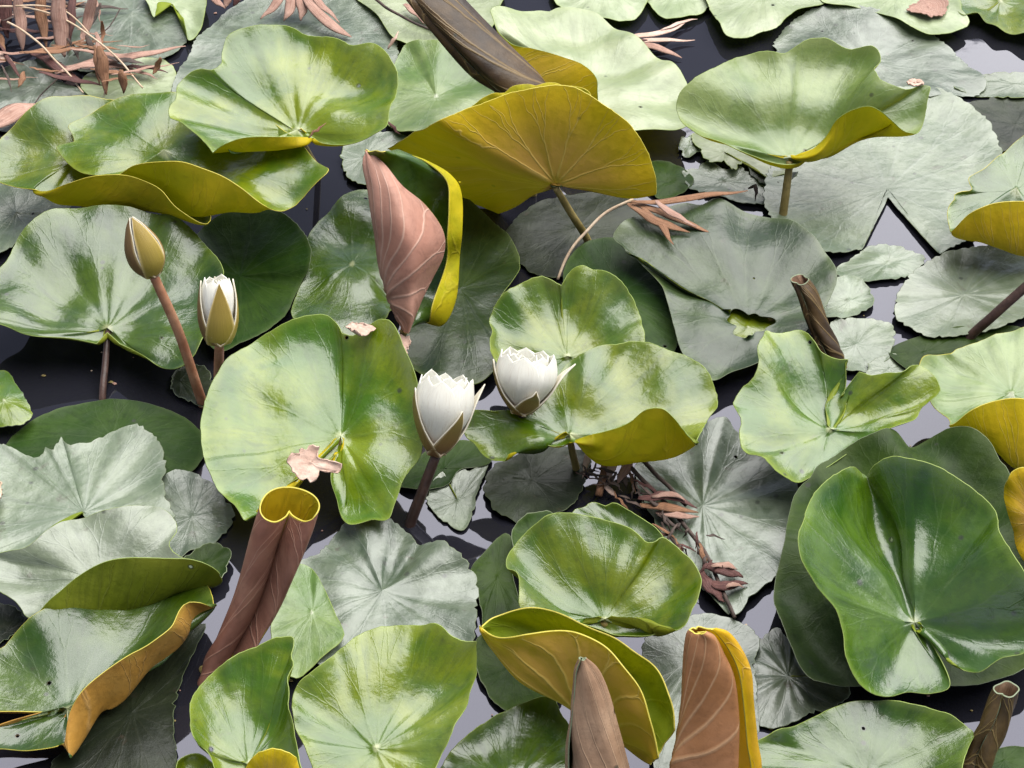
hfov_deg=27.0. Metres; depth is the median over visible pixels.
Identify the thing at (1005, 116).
water lily leaf
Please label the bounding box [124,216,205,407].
water lily bud
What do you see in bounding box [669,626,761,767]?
water lily leaf
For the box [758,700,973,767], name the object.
water lily leaf
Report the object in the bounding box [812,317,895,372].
water lily leaf
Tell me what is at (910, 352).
water lily leaf
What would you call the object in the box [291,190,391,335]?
water lily leaf
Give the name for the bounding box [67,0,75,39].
dead reed
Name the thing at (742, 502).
water lily leaf
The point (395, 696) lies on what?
water lily leaf
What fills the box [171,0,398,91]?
water lily leaf
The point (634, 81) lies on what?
water lily leaf
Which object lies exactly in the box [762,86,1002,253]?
water lily leaf
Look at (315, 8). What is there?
withered tuft
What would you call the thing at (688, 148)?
water lily leaf
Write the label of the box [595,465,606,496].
dead twig
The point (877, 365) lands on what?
water lily leaf
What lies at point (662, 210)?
withered tuft
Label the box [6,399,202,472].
water lily leaf
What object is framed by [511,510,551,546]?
water lily leaf
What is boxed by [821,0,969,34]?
water lily leaf
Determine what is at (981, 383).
water lily leaf
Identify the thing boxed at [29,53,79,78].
withered leaf
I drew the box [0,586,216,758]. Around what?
water lily leaf
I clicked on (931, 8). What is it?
leaf scrap
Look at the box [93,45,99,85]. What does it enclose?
brown scrap
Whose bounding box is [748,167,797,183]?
water lily leaf
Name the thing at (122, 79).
brown scrap
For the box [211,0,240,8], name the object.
withered tuft
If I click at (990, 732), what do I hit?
water lily leaf
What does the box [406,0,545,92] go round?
water lily leaf
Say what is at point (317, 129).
brown scrap
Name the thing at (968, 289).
water lily leaf
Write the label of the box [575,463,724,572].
reed tangle
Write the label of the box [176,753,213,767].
water lily leaf
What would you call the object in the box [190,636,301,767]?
water lily leaf
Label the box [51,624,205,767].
water lily leaf
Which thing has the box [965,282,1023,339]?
lily stalk
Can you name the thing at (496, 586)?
water lily leaf
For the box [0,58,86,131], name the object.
water lily leaf
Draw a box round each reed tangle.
[0,0,178,93]
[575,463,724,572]
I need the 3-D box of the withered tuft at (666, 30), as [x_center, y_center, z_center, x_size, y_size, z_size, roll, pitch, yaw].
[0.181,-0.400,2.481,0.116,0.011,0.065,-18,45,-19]
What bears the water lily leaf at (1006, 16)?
on the water
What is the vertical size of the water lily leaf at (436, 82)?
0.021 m
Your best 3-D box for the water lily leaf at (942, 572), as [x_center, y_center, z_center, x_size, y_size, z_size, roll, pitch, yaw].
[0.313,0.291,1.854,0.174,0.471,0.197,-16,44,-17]
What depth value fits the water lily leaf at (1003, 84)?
2.42 m
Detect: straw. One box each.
[0,5,142,88]
[7,21,83,92]
[15,4,89,33]
[34,79,57,102]
[74,9,119,54]
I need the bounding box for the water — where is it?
[0,0,1023,767]
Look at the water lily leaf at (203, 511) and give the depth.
1.92 m
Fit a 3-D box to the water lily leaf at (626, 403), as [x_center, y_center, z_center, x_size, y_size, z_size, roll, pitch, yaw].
[0.072,0.150,2.050,0.230,0.419,0.125,0,42,0]
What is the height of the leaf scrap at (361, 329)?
0.005 m
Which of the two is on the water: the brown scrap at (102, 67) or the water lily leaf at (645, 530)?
the water lily leaf at (645, 530)
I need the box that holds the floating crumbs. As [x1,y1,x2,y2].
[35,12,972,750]
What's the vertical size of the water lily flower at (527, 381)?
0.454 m
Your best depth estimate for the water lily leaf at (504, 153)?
2.12 m
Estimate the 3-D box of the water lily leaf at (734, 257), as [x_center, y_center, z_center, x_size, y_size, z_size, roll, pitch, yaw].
[0.223,0.021,2.233,0.192,0.366,0.246,-14,44,-15]
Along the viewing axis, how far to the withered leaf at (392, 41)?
2.44 m
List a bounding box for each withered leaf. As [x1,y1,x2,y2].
[0,103,34,127]
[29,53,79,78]
[55,62,133,73]
[66,46,185,66]
[129,68,156,78]
[387,31,398,48]
[388,121,399,133]
[403,3,423,23]
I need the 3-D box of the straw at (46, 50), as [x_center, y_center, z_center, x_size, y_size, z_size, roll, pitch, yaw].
[-0.527,-0.372,2.419,0.138,0.033,0.009,34,52,32]
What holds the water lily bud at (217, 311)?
on the water
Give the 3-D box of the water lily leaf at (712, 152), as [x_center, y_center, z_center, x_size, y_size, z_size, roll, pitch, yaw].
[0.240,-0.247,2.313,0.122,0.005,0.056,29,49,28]
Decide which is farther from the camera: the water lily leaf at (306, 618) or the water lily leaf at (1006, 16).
the water lily leaf at (1006, 16)
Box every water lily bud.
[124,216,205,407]
[197,274,238,376]
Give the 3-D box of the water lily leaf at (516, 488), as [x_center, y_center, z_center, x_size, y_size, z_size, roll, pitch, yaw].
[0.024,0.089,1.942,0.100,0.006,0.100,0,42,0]
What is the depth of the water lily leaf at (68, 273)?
2.09 m
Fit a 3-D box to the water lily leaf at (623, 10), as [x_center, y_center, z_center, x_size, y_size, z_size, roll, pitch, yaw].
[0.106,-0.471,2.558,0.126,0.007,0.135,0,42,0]
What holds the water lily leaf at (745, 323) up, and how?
on the water
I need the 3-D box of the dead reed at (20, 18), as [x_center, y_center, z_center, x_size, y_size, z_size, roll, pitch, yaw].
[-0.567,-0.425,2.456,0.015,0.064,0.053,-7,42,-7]
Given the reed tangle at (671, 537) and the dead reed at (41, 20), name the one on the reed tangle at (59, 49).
the dead reed at (41, 20)
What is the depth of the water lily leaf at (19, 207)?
2.24 m
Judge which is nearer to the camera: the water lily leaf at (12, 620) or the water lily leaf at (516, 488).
the water lily leaf at (12, 620)
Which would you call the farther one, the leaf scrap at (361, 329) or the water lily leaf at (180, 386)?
the water lily leaf at (180, 386)
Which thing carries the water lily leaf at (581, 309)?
on the water
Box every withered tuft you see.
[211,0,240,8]
[260,0,351,36]
[557,190,747,279]
[582,454,632,495]
[635,19,695,57]
[638,491,698,518]
[700,561,747,601]
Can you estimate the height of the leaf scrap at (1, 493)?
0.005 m
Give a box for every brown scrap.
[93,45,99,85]
[96,46,108,94]
[118,69,127,93]
[308,123,325,137]
[748,184,757,200]
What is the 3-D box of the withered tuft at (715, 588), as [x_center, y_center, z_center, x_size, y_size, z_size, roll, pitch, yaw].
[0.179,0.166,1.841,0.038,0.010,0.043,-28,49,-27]
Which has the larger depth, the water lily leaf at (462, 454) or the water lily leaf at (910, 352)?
the water lily leaf at (910, 352)
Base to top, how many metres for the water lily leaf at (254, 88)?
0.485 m
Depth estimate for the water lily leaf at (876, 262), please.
2.18 m
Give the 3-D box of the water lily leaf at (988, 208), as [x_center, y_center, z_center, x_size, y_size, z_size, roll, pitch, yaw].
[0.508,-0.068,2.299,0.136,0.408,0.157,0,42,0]
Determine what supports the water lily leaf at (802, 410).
on the water
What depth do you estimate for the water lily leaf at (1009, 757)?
1.71 m
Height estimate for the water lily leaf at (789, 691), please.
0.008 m
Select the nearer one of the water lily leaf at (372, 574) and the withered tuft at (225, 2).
the water lily leaf at (372, 574)
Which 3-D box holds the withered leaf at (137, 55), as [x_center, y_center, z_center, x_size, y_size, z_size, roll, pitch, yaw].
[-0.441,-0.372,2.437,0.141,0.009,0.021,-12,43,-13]
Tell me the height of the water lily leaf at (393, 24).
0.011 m
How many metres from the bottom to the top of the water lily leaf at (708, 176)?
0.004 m
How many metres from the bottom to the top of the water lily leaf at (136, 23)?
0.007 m
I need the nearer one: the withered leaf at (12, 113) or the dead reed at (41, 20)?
the withered leaf at (12, 113)
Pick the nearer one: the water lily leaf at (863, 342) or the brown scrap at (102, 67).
the water lily leaf at (863, 342)
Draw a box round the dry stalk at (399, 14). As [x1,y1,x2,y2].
[375,0,429,30]
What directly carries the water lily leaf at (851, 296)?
on the water
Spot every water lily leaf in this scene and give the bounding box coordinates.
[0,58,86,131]
[0,95,210,224]
[0,183,70,252]
[0,205,223,399]
[0,370,32,427]
[0,423,175,551]
[0,505,221,617]
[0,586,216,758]
[0,603,24,642]
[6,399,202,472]
[49,0,186,71]
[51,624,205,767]
[56,92,328,216]
[80,57,176,99]
[146,0,206,40]
[162,469,234,556]
[168,25,397,161]
[170,364,211,406]
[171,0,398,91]
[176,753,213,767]
[184,542,231,576]
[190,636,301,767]
[197,210,311,350]
[197,487,319,685]
[200,314,422,524]
[246,748,298,767]
[270,564,344,678]
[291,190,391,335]
[292,623,476,767]
[300,518,478,664]
[340,131,407,184]
[358,0,502,43]
[362,149,462,336]
[388,39,493,131]
[388,85,656,242]
[401,440,491,489]
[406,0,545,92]
[407,197,519,384]
[426,464,488,530]
[441,696,568,767]
[464,341,717,470]
[470,533,519,624]
[471,82,590,196]
[476,635,542,710]
[479,607,674,764]
[483,446,591,522]
[489,265,644,375]
[490,6,686,130]
[505,192,652,277]
[506,512,701,637]
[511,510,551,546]
[554,0,647,21]
[563,237,677,351]
[565,657,629,767]
[572,502,662,541]
[613,198,836,380]
[635,416,797,614]
[641,613,759,767]
[648,0,707,18]
[651,160,693,198]
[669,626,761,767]
[676,37,930,215]
[678,133,700,157]
[681,161,765,204]
[691,133,784,176]
[706,0,824,37]
[727,309,775,337]
[733,330,940,482]
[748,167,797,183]
[752,627,850,728]
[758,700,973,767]
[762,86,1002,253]
[772,3,986,96]
[773,426,1023,686]
[790,274,846,372]
[798,456,1023,696]
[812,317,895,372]
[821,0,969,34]
[824,275,873,317]
[836,244,925,281]
[866,353,914,374]
[889,325,1020,368]
[894,245,1023,337]
[919,327,1023,468]
[947,136,1023,255]
[954,72,1023,97]
[958,0,1023,34]
[963,681,1019,767]
[969,92,1023,151]
[992,746,1023,767]
[1004,467,1023,560]
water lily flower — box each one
[405,369,484,527]
[493,346,575,417]
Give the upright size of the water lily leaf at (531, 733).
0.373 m
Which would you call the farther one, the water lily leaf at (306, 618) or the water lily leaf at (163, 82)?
the water lily leaf at (163, 82)
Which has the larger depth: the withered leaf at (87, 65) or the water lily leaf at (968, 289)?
the withered leaf at (87, 65)
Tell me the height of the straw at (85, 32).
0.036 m
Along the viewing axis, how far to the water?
2.05 m
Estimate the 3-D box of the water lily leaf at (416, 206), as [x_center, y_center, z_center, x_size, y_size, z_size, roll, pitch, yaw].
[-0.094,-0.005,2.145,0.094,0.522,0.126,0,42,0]
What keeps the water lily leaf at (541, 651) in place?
on the water
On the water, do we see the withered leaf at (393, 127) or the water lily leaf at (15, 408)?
the water lily leaf at (15, 408)
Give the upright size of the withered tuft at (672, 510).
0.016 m
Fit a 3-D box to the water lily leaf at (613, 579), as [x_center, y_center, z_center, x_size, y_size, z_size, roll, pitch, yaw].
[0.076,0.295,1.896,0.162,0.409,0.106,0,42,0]
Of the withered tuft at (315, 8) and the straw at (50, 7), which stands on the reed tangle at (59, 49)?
the straw at (50, 7)
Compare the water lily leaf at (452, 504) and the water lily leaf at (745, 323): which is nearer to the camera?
the water lily leaf at (452, 504)
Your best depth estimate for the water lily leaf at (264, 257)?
2.15 m
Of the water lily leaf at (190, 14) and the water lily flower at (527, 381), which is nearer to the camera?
the water lily flower at (527, 381)
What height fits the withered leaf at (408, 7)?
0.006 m
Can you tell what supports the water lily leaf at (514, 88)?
on the water
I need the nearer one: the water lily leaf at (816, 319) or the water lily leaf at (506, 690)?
the water lily leaf at (506, 690)
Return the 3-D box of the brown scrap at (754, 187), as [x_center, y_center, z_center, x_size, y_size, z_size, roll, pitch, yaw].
[0.254,-0.202,2.247,0.010,0.018,0.011,0,42,0]
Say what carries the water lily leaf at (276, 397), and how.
on the water
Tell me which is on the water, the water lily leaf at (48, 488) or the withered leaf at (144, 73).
the water lily leaf at (48, 488)
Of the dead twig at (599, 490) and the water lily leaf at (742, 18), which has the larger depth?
the water lily leaf at (742, 18)
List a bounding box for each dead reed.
[0,0,11,38]
[13,0,26,50]
[34,0,47,46]
[50,0,68,56]
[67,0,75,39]
[81,0,96,44]
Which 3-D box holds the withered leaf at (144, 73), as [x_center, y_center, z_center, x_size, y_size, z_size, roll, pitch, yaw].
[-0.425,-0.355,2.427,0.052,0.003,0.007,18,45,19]
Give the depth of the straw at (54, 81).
2.40 m
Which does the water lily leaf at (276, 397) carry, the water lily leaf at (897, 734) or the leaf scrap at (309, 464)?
the leaf scrap at (309, 464)
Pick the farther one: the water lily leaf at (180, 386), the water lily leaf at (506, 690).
the water lily leaf at (180, 386)
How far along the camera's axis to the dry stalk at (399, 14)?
2.49 m
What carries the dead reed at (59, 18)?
on the reed tangle at (59, 49)
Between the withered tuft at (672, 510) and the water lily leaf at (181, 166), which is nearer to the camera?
the withered tuft at (672, 510)
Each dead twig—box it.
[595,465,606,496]
[631,466,736,618]
[642,462,686,506]
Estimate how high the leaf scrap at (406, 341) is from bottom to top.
0.006 m
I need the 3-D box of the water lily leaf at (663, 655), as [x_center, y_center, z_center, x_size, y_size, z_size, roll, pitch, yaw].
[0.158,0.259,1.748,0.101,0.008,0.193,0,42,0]
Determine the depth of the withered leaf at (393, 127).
2.32 m
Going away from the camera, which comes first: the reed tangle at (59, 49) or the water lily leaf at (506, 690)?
the water lily leaf at (506, 690)
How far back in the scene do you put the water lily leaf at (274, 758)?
1.56 m
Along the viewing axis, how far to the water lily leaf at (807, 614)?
1.84 m
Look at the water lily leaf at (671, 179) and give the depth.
2.29 m
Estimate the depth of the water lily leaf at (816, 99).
2.23 m
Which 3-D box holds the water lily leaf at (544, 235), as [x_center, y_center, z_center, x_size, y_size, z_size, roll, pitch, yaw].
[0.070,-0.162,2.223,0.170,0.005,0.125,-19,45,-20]
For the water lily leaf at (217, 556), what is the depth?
1.87 m
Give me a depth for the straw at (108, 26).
2.49 m
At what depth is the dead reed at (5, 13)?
2.48 m
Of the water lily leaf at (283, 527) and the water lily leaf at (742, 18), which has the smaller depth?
the water lily leaf at (283, 527)
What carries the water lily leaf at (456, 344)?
on the water
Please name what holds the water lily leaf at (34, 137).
on the water
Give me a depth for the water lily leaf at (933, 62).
2.48 m
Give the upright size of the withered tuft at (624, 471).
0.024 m
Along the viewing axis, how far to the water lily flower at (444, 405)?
1.86 m
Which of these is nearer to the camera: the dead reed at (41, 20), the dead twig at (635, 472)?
the dead twig at (635, 472)
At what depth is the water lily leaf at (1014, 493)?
1.81 m
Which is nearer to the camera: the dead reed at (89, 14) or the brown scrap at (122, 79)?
the brown scrap at (122, 79)
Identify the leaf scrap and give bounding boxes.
[0,481,2,498]
[286,444,341,482]
[345,322,375,335]
[400,334,410,353]
[906,0,948,17]
[906,78,923,85]
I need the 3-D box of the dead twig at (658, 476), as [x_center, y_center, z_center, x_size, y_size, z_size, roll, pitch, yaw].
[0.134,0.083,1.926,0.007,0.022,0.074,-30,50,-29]
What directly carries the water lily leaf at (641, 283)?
on the water
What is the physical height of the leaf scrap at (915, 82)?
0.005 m
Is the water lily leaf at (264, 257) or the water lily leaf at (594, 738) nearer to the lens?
the water lily leaf at (594, 738)
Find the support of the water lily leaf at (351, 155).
on the water
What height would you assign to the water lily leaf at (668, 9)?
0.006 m

